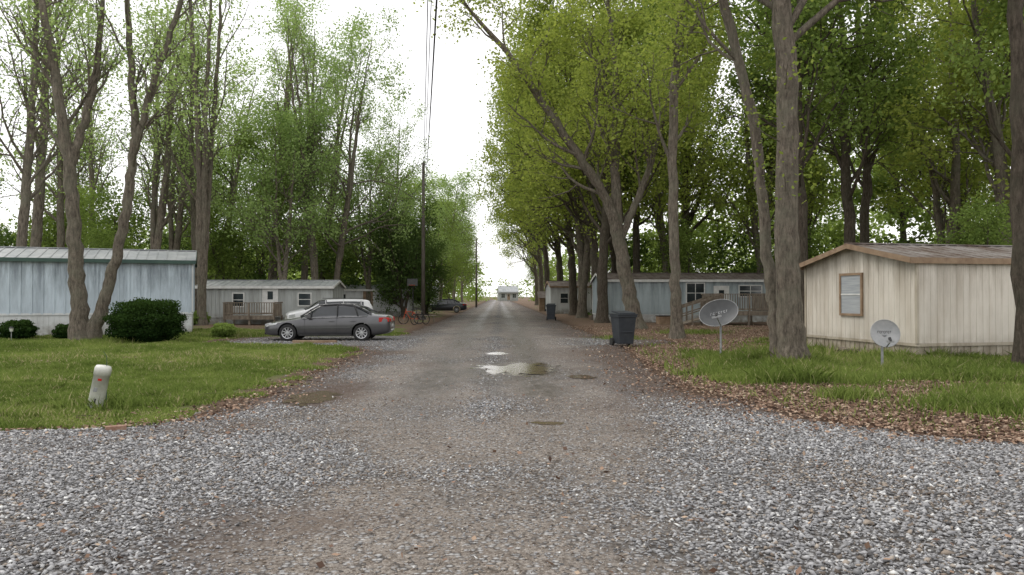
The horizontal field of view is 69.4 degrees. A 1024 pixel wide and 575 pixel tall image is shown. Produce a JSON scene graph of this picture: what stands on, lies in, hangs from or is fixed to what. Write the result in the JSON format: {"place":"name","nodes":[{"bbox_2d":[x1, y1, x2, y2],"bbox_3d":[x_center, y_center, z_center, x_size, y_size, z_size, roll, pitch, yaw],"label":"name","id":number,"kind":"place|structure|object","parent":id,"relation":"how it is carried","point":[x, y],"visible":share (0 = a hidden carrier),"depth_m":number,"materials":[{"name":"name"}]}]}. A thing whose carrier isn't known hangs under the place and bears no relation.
{"place":"outdoors","nodes":[
{"label":"outdoors","id":0,"kind":"place"},
{"bbox_2d":[0,0,1010,296],"label":"sky","id":1,"kind":"structure","parent":0,"point":[457,111],"materials":[{"name":"white"}]},
{"bbox_2d":[0,300,1023,574],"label":"gravel road","id":2,"kind":"structure","parent":0,"point":[510,322],"depth_m":6.71,"materials":[{"name":"grey gravel"}]},
{"bbox_2d":[282,391,342,406],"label":"puddle","id":3,"kind":"object","parent":2,"relation":"on","point":[319,397],"visible":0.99,"depth_m":12.39,"materials":[{"name":"brown liquid"}]},
{"bbox_2d":[265,303,394,340],"bbox_3d":[-7.099,1.331,28.999,4.857,1.457,2.120,0,-1,-1],"label":"parked car","id":4,"kind":"object","parent":2,"relation":"on","point":[341,319],"visible":1,"depth_m":28.15,"materials":[{"name":"grey paint"}]},
{"bbox_2d":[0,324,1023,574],"bbox_3d":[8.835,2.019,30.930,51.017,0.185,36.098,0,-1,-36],"label":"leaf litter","id":5,"kind":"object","parent":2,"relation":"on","point":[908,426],"visible":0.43,"depth_m":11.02,"materials":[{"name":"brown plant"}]},
{"bbox_2d":[471,362,572,376],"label":"puddle","id":6,"kind":"object","parent":2,"relation":"on","point":[518,368],"visible":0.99,"depth_m":17.20,"materials":[{"name":"grey liquid"}]},
{"bbox_2d":[609,311,637,344],"bbox_3d":[3.848,1.413,25.595,0.735,1.210,0.901,0,-1,-14],"label":"wheeled trash bin","id":7,"kind":"object","parent":2,"relation":"on","point":[623,326],"visible":0.99,"depth_m":25.29,"materials":[{"name":"plastic"}]},
{"bbox_2d":[36,297,1023,441],"bbox_3d":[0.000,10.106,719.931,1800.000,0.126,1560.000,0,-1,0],"label":"ground","id":8,"kind":"structure","parent":0,"point":[564,319],"depth_m":20.32,"materials":[{"name":"soil"}]},
{"bbox_2d":[0,319,39,338],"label":"boxwood shrub","id":9,"kind":"object","parent":8,"relation":"on","point":[24,328],"visible":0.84,"depth_m":27.99,"materials":[{"name":"green plant"}]},
{"bbox_2d":[12,173,103,247],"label":"understory tree","id":10,"kind":"object","parent":8,"relation":"on","point":[48,241],"visible":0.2,"depth_m":54.36,"materials":[{"name":"green plant"}]},
{"bbox_2d":[0,0,126,246],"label":"maple tree","id":11,"kind":"object","parent":8,"relation":"on","point":[26,195],"visible":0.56,"depth_m":36.12,"materials":[{"name":"green plant"}]},
{"bbox_2d":[0,0,126,247],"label":"maple tree","id":12,"kind":"object","parent":8,"relation":"on","point":[59,218],"visible":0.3,"depth_m":46.09,"materials":[{"name":"green plant"}]},
{"bbox_2d":[0,0,146,246],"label":"maple tree","id":13,"kind":"object","parent":8,"relation":"on","point":[37,221],"visible":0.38,"depth_m":40.25,"materials":[{"name":"green plant"}]},
{"bbox_2d":[31,0,139,246],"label":"maple tree","id":14,"kind":"object","parent":8,"relation":"on","point":[91,170],"visible":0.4,"depth_m":60.35,"materials":[{"name":"green plant"}]},
{"bbox_2d":[44,117,129,244],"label":"maple tree","id":15,"kind":"object","parent":8,"relation":"on","point":[82,174],"visible":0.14,"depth_m":66.03,"materials":[{"name":"green plant"}]},
{"bbox_2d":[0,312,192,335],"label":"skirting","id":16,"kind":"object","parent":8,"relation":"on","point":[46,323],"visible":0.2,"depth_m":30.88,"materials":[{"name":"white"}]},
{"bbox_2d":[0,261,194,313],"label":"walls","id":17,"kind":"structure","parent":16,"relation":"on","point":[30,287],"depth_m":31.45,"materials":[{"name":"blue"}]},
{"bbox_2d":[0,246,196,265],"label":"roof","id":18,"kind":"structure","parent":17,"relation":"on","point":[58,252],"depth_m":32.50,"materials":[{"name":"metal"}]},
{"bbox_2d":[0,252,196,311],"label":"trim","id":19,"kind":"structure","parent":17,"relation":"attached to","point":[192,262],"depth_m":31.52,"materials":[{"name":"white"}]},
{"bbox_2d":[88,365,111,407],"bbox_3d":[-6.142,1.542,10.985,0.230,0.785,0.230,12,-1,-17],"label":"plastic utility pedestal","id":20,"kind":"object","parent":8,"relation":"on","point":[100,380],"visible":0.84,"depth_m":10.90,"materials":[{"name":"plastic"}]},
{"bbox_2d":[81,220,140,248],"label":"understory tree","id":21,"kind":"object","parent":8,"relation":"on","point":[106,243],"visible":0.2,"depth_m":44.73,"materials":[{"name":"green plant"}]},
{"bbox_2d":[78,174,150,248],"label":"understory tree","id":22,"kind":"object","parent":8,"relation":"on","point":[114,219],"visible":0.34,"depth_m":51.47,"materials":[{"name":"green plant"}]},
{"bbox_2d":[0,0,243,339],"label":"maple tree","id":23,"kind":"object","parent":8,"relation":"on","point":[82,325],"visible":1,"depth_m":28.00,"materials":[{"name":"plant"}]},
{"bbox_2d":[99,297,190,342],"bbox_3d":[-13.377,1.184,26.962,2.985,1.712,2.926,-1,-1,45],"label":"boxwood shrub","id":24,"kind":"object","parent":8,"relation":"on","point":[145,320],"visible":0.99,"depth_m":26.28,"materials":[{"name":"green plant"}]},
{"bbox_2d":[93,0,224,225],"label":"maple tree","id":25,"kind":"object","parent":8,"relation":"on","point":[127,136],"visible":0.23,"depth_m":57.03,"materials":[{"name":"green plant"}]},
{"bbox_2d":[112,0,227,249],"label":"maple tree","id":26,"kind":"object","parent":8,"relation":"on","point":[156,232],"visible":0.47,"depth_m":45.35,"materials":[{"name":"green plant"}]},
{"bbox_2d":[124,3,234,249],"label":"maple tree","id":27,"kind":"object","parent":8,"relation":"on","point":[175,241],"visible":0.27,"depth_m":52.52,"materials":[{"name":"green plant"}]},
{"bbox_2d":[121,0,238,310],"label":"maple tree","id":28,"kind":"object","parent":8,"relation":"on","point":[192,201],"visible":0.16,"depth_m":47.50,"materials":[{"name":"green plant"}]},
{"bbox_2d":[0,327,407,430],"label":"lawn grass","id":29,"kind":"structure","parent":8,"relation":"on","point":[218,372],"depth_m":15.66,"materials":[{"name":"green plant"}]},
{"bbox_2d":[131,0,283,324],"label":"maple tree","id":30,"kind":"object","parent":8,"relation":"on","point":[203,161],"visible":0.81,"depth_m":41.17,"materials":[{"name":"green plant"}]},
{"bbox_2d":[167,139,251,279],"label":"maple tree","id":31,"kind":"object","parent":8,"relation":"on","point":[218,188],"visible":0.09,"depth_m":62.09,"materials":[{"name":"green plant"}]},
{"bbox_2d":[178,197,273,279],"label":"understory tree","id":32,"kind":"object","parent":8,"relation":"on","point":[233,271],"visible":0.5,"depth_m":53.75,"materials":[{"name":"green plant"}]},
{"bbox_2d":[141,45,326,279],"bbox_3d":[-24.160,-9.310,61.259,15.093,23.692,14.607,0,-1,24],"label":"maple tree","id":33,"kind":"object","parent":8,"relation":"on","point":[234,182],"visible":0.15,"depth_m":61.93,"materials":[{"name":"green plant"}]},
{"bbox_2d":[208,316,284,323],"bbox_3d":[-15.006,2.050,46.581,8.058,0.590,3.850,0,-1,-3],"label":"skirting","id":34,"kind":"object","parent":8,"relation":"on","point":[214,319],"visible":0.2,"depth_m":44.64,"materials":[{"name":"grey"}]},
{"bbox_2d":[206,283,343,315],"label":"walls","id":35,"kind":"structure","parent":34,"relation":"on","point":[216,298],"depth_m":44.68,"materials":[{"name":"grey"}]},
{"bbox_2d":[196,280,342,285],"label":"roof","id":36,"kind":"structure","parent":35,"relation":"on","point":[270,283],"depth_m":45.66,"materials":[{"name":"metal"}]},
{"bbox_2d":[195,280,345,297],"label":"trim","id":37,"kind":"structure","parent":35,"relation":"attached to","point":[271,287],"depth_m":44.55,"materials":[{"name":"grey"}]},
{"bbox_2d":[222,302,282,324],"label":"wooden deck","id":38,"kind":"structure","parent":8,"relation":"on","point":[228,313],"depth_m":42.62,"materials":[{"name":"brown wood"}]},
{"bbox_2d":[215,135,298,275],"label":"maple tree","id":39,"kind":"object","parent":8,"relation":"on","point":[239,198],"visible":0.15,"depth_m":64.27,"materials":[{"name":"green plant"}]},
{"bbox_2d":[216,107,327,279],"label":"maple tree","id":40,"kind":"object","parent":8,"relation":"on","point":[272,262],"visible":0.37,"depth_m":51.45,"materials":[{"name":"green plant"}]},
{"bbox_2d":[210,85,353,279],"bbox_3d":[-15.021,-5.666,47.731,9.111,16.066,8.251,0,-1,-5],"label":"maple tree","id":41,"kind":"object","parent":8,"relation":"on","point":[293,151],"visible":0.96,"depth_m":47.57,"materials":[{"name":"green plant"}]},
{"bbox_2d":[247,0,331,279],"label":"maple tree","id":42,"kind":"object","parent":8,"relation":"on","point":[287,104],"visible":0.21,"depth_m":59.93,"materials":[{"name":"green plant"}]},
{"bbox_2d":[240,0,351,279],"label":"maple tree","id":43,"kind":"object","parent":8,"relation":"on","point":[313,259],"visible":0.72,"depth_m":49.88,"materials":[{"name":"green plant"}]},
{"bbox_2d":[253,0,381,279],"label":"maple tree","id":44,"kind":"object","parent":8,"relation":"on","point":[304,275],"visible":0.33,"depth_m":55.98,"materials":[{"name":"green plant"}]},
{"bbox_2d":[285,298,372,324],"bbox_3d":[-9.070,1.325,36.767,4.162,1.610,1.987,0,-1,-22],"label":"white van","id":45,"kind":"object","parent":8,"relation":"on","point":[300,312],"visible":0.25,"depth_m":36.23,"materials":[{"name":"paint"}]},
{"bbox_2d":[225,12,439,279],"bbox_3d":[-16.233,-10.499,61.917,15.486,26.092,15.557,0,-1,-35],"label":"maple tree","id":46,"kind":"object","parent":8,"relation":"on","point":[342,119],"visible":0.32,"depth_m":62.03,"materials":[{"name":"green plant"}]},
{"bbox_2d":[295,215,373,284],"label":"understory tree","id":47,"kind":"object","parent":8,"relation":"on","point":[326,272],"visible":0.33,"depth_m":62.55,"materials":[{"name":"green plant"}]},
{"bbox_2d":[271,0,449,280],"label":"maple tree","id":48,"kind":"object","parent":8,"relation":"on","point":[358,121],"visible":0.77,"depth_m":53.03,"materials":[{"name":"green plant"}]},
{"bbox_2d":[315,131,413,301],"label":"maple tree","id":49,"kind":"object","parent":8,"relation":"on","point":[366,157],"visible":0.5,"depth_m":60.39,"materials":[{"name":"green plant"}]},
{"bbox_2d":[336,88,440,256],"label":"maple tree","id":50,"kind":"object","parent":8,"relation":"on","point":[398,134],"visible":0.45,"depth_m":67.05,"materials":[{"name":"green plant"}]},
{"bbox_2d":[355,214,437,305],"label":"evergreen shrub tree","id":51,"kind":"object","parent":8,"relation":"on","point":[380,268],"visible":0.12,"depth_m":62.82,"materials":[{"name":"green plant"}]},
{"bbox_2d":[357,193,445,316],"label":"evergreen shrub tree","id":52,"kind":"object","parent":8,"relation":"on","point":[407,251],"visible":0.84,"depth_m":59.24,"materials":[{"name":"green plant"}]},
{"bbox_2d":[421,162,425,318],"bbox_3d":[-6.562,-3.357,55.043,0.394,11.900,0.318,0,-1,0],"label":"utility pole","id":53,"kind":"object","parent":8,"relation":"on","point":[423,260],"visible":0.77,"depth_m":54.93,"materials":[{"name":"brown wood"}]},
{"bbox_2d":[395,162,459,267],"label":"maple tree","id":54,"kind":"object","parent":8,"relation":"on","point":[419,179],"visible":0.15,"depth_m":83.80,"materials":[{"name":"green plant"}]},
{"bbox_2d":[409,236,463,314],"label":"evergreen shrub tree","id":55,"kind":"object","parent":8,"relation":"on","point":[439,268],"visible":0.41,"depth_m":65.28,"materials":[{"name":"green plant"}]},
{"bbox_2d":[425,192,466,298],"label":"maple tree","id":56,"kind":"object","parent":8,"relation":"on","point":[453,264],"visible":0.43,"depth_m":91.92,"materials":[{"name":"green plant"}]},
{"bbox_2d":[438,196,477,306],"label":"maple tree","id":57,"kind":"object","parent":8,"relation":"on","point":[466,260],"visible":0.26,"depth_m":117.64,"materials":[{"name":"green plant"}]},
{"bbox_2d":[428,155,490,297],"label":"maple tree","id":58,"kind":"object","parent":8,"relation":"on","point":[446,186],"visible":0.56,"depth_m":99.94,"materials":[{"name":"green plant"}]},
{"bbox_2d":[475,238,477,307],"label":"utility pole","id":59,"kind":"object","parent":8,"relation":"on","point":[476,278],"visible":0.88,"depth_m":111.92,"materials":[{"name":"brown wood"}]},
{"bbox_2d":[279,0,642,273],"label":"overhead wires","id":60,"kind":"object","parent":59,"relation":"attached to","point":[430,114],"visible":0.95,"depth_m":29.64,"materials":[{"name":"rubber"}]},
{"bbox_2d":[0,225,962,314],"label":"forest undergrowth","id":61,"kind":"object","parent":8,"relation":"on","point":[747,269],"visible":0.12,"depth_m":59.62,"materials":[{"name":"green plant"}]},
{"bbox_2d":[1,77,1010,284],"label":"forest foliage","id":62,"kind":"object","parent":8,"relation":"on","point":[700,230],"visible":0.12,"depth_m":68.60,"materials":[{"name":"green plant"}]},
{"bbox_2d":[483,122,548,290],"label":"oak tree","id":63,"kind":"object","parent":8,"relation":"on","point":[538,258],"visible":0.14,"depth_m":111.78,"materials":[{"name":"green plant"}]},
{"bbox_2d":[474,62,559,290],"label":"oak tree","id":64,"kind":"object","parent":8,"relation":"on","point":[544,249],"visible":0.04,"depth_m":93.19,"materials":[{"name":"green plant"}]},
{"bbox_2d":[488,170,546,304],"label":"oak tree","id":65,"kind":"object","parent":8,"relation":"on","point":[533,265],"visible":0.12,"depth_m":134.62,"materials":[{"name":"green plant"}]},
{"bbox_2d":[472,63,572,280],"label":"oak tree","id":66,"kind":"object","parent":8,"relation":"on","point":[557,251],"visible":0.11,"depth_m":77.86,"materials":[{"name":"green plant"}]},
{"bbox_2d":[42,327,1023,425],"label":"weeds","id":67,"kind":"object","parent":8,"relation":"on","point":[1005,400],"visible":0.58,"depth_m":11.78,"materials":[{"name":"green plant"}]},
{"bbox_2d":[469,21,599,315],"bbox_3d":[2.365,-10.361,63.152,12.020,25.810,13.647,0,-1,-13],"label":"oak tree","id":68,"kind":"object","parent":8,"relation":"on","point":[573,299],"visible":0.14,"depth_m":62.64,"materials":[{"name":"green plant"}]},
{"bbox_2d":[129,195,946,301],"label":"distant forest","id":69,"kind":"object","parent":8,"relation":"on","point":[470,293],"visible":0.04,"depth_m":183.92,"materials":[{"name":"green plant"}]},
{"bbox_2d":[477,0,627,319],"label":"oak tree","id":70,"kind":"object","parent":8,"relation":"on","point":[594,258],"visible":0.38,"depth_m":51.39,"materials":[{"name":"green plant"}]},
{"bbox_2d":[546,309,591,313],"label":"skirting","id":71,"kind":"object","parent":8,"relation":"on","point":[561,311],"visible":0.1,"depth_m":70.08,"materials":[{"name":"white"}]},
{"bbox_2d":[546,283,591,308],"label":"walls","id":72,"kind":"structure","parent":71,"relation":"on","point":[556,292],"depth_m":70.10,"materials":[{"name":"white"}]},
{"bbox_2d":[497,10,647,317],"bbox_3d":[5.618,-9.636,57.331,11.706,24.253,12.838,0,-1,30],"label":"oak tree","id":73,"kind":"object","parent":8,"relation":"on","point":[583,269],"visible":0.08,"depth_m":56.83,"materials":[{"name":"green plant"}]},
{"bbox_2d":[413,0,747,328],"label":"oak tree","id":74,"kind":"object","parent":8,"relation":"on","point":[619,229],"visible":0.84,"depth_m":37.56,"materials":[{"name":"green plant"}]},
{"bbox_2d":[534,2,659,272],"bbox_3d":[6.672,-10.521,59.844,9.765,26.030,13.920,-1,-1,42],"label":"oak tree","id":75,"kind":"object","parent":8,"relation":"on","point":[613,262],"visible":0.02,"depth_m":59.71,"materials":[{"name":"green plant"}]},
{"bbox_2d":[523,0,705,322],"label":"oak tree","id":76,"kind":"object","parent":8,"relation":"on","point":[602,313],"visible":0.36,"depth_m":45.92,"materials":[{"name":"green plant"}]},
{"bbox_2d":[589,0,691,272],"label":"hickory tree","id":77,"kind":"object","parent":8,"relation":"on","point":[636,248],"visible":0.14,"depth_m":54.61,"materials":[{"name":"green plant"}]},
{"bbox_2d":[584,0,736,272],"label":"oak tree","id":78,"kind":"object","parent":8,"relation":"on","point":[658,210],"visible":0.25,"depth_m":53.24,"materials":[{"name":"green plant"}]},
{"bbox_2d":[583,0,752,338],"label":"oak tree","id":79,"kind":"object","parent":8,"relation":"on","point":[676,331],"visible":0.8,"depth_m":29.86,"materials":[{"name":"green plant"}]},
{"bbox_2d":[592,313,767,321],"bbox_3d":[13.170,2.058,49.385,15.058,0.640,4.350,0,-1,-2],"label":"skirting","id":80,"kind":"object","parent":8,"relation":"on","point":[652,318],"visible":0.17,"depth_m":47.30,"materials":[{"name":"white"}]},
{"bbox_2d":[593,277,765,314],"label":"walls","id":81,"kind":"structure","parent":80,"relation":"on","point":[653,298],"depth_m":47.12,"materials":[{"name":"blue"}]},
{"bbox_2d":[592,273,763,280],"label":"roof","id":82,"kind":"structure","parent":81,"relation":"on","point":[721,276],"depth_m":48.23,"materials":[{"name":"metal"}]},
{"bbox_2d":[642,214,721,272],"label":"understory tree","id":83,"kind":"object","parent":8,"relation":"on","point":[686,239],"visible":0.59,"depth_m":52.06,"materials":[{"name":"green plant"}]},
{"bbox_2d":[628,1,758,271],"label":"oak tree","id":84,"kind":"object","parent":8,"relation":"on","point":[691,215],"visible":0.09,"depth_m":58.49,"materials":[{"name":"green plant"}]},
{"bbox_2d":[699,299,737,354],"bbox_3d":[5.261,1.164,18.716,0.766,1.749,0.816,0,-1,-15],"label":"satellite dish","id":85,"kind":"object","parent":8,"relation":"on","point":[718,312],"visible":1,"depth_m":18.86,"materials":[{"name":"metal"}]},
{"bbox_2d":[682,293,768,324],"bbox_3d":[12.078,1.306,43.674,5.870,1.910,3.860,0,-1,-4],"label":"wooden porch","id":86,"kind":"object","parent":8,"relation":"on","point":[763,308],"visible":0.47,"depth_m":42.08,"materials":[{"name":"grey wood"}]},
{"bbox_2d":[683,2,847,272],"bbox_3d":[18.075,-9.570,53.367,10.504,24.028,10.101,0,-1,0],"label":"oak tree","id":87,"kind":"object","parent":8,"relation":"on","point":[752,203],"visible":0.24,"depth_m":52.56,"materials":[{"name":"green plant"}]},
{"bbox_2d":[579,0,960,359],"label":"oak tree","id":88,"kind":"object","parent":8,"relation":"on","point":[783,299],"visible":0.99,"depth_m":17.42,"materials":[{"name":"plant"}]},
{"bbox_2d":[746,218,830,272],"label":"understory tree","id":89,"kind":"object","parent":8,"relation":"on","point":[810,252],"visible":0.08,"depth_m":50.14,"materials":[{"name":"green plant"}]},
{"bbox_2d":[719,55,859,255],"bbox_3d":[20.410,-10.496,56.715,11.896,25.906,10.577,0,-1,-22],"label":"oak tree","id":90,"kind":"object","parent":8,"relation":"on","point":[821,178],"visible":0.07,"depth_m":55.67,"materials":[{"name":"green plant"}]},
{"bbox_2d":[689,0,913,324],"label":"hickory tree","id":91,"kind":"object","parent":8,"relation":"on","point":[766,13],"visible":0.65,"depth_m":32.87,"materials":[{"name":"green plant"}]},
{"bbox_2d":[629,335,1023,437],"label":"verge grass","id":92,"kind":"structure","parent":8,"relation":"on","point":[978,367],"depth_m":15.61,"materials":[{"name":"green plant"}]},
{"bbox_2d":[740,0,943,242],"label":"hickory tree","id":93,"kind":"object","parent":8,"relation":"on","point":[847,179],"visible":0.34,"depth_m":36.88,"materials":[{"name":"green plant"}]},
{"bbox_2d":[765,0,969,242],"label":"hickory tree","id":94,"kind":"object","parent":8,"relation":"on","point":[865,183],"visible":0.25,"depth_m":41.12,"materials":[{"name":"green plant"}]},
{"bbox_2d":[870,319,900,364],"bbox_3d":[8.045,1.349,15.963,0.491,1.316,0.496,1,-1,-45],"label":"satellite dish","id":95,"kind":"object","parent":8,"relation":"on","point":[884,333],"visible":1,"depth_m":16.04,"materials":[{"name":"metal"}]},
{"bbox_2d":[850,37,942,242],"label":"hickory tree","id":96,"kind":"object","parent":8,"relation":"on","point":[883,185],"visible":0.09,"depth_m":61.50,"materials":[{"name":"green plant"}]},
{"bbox_2d":[806,334,1012,355],"bbox_3d":[16.737,1.772,22.781,14.058,0.590,4.800,0,-1,-12],"label":"skirting","id":97,"kind":"object","parent":8,"relation":"on","point":[992,347],"visible":0.41,"depth_m":19.52,"materials":[{"name":"metal"}]},
{"bbox_2d":[806,249,1015,342],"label":"walls","id":98,"kind":"structure","parent":97,"relation":"on","point":[964,303],"depth_m":19.53,"materials":[{"name":"beige metal"}]},
{"bbox_2d":[839,273,863,315],"bbox_3d":[9.834,0.201,21.455,0.065,1.240,1.000,0,-1,-12],"label":"window","id":99,"kind":"structure","parent":98,"relation":"attached to","point":[850,294],"depth_m":21.42,"materials":[{"name":"glass"}]},
{"bbox_2d":[799,244,1010,344],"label":"trim","id":100,"kind":"structure","parent":98,"relation":"attached to","point":[916,261],"depth_m":19.29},
{"bbox_2d":[803,243,1011,266],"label":"roof","id":101,"kind":"structure","parent":98,"relation":"on","point":[954,251],"depth_m":20.78,"materials":[{"name":"metal"}]},
{"bbox_2d":[857,0,1008,243],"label":"oak tree","id":102,"kind":"object","parent":8,"relation":"on","point":[955,179],"visible":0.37,"depth_m":44.01,"materials":[{"name":"green plant"}]},
{"bbox_2d":[871,0,1009,241],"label":"oak tree","id":103,"kind":"object","parent":8,"relation":"on","point":[940,169],"visible":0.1,"depth_m":50.87,"materials":[{"name":"green plant"}]},
{"bbox_2d":[871,0,1012,244],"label":"oak tree","id":104,"kind":"object","parent":8,"relation":"on","point":[998,161],"visible":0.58,"depth_m":31.96,"materials":[{"name":"green plant"}]},
{"bbox_2d":[911,0,1023,156],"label":"hickory tree","id":105,"kind":"object","parent":8,"relation":"on","point":[985,62],"visible":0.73,"depth_m":27.89,"materials":[{"name":"green plant"}]},
{"bbox_2d":[931,189,1011,244],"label":"understory tree","id":106,"kind":"object","parent":8,"relation":"on","point":[983,237],"visible":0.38,"depth_m":25.82,"materials":[{"name":"green plant"}]},
{"bbox_2d":[1006,0,1023,363],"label":"oak tree","id":107,"kind":"object","parent":8,"relation":"on","point":[1015,21],"visible":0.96,"depth_m":16.95,"materials":[{"name":"brown plant"}]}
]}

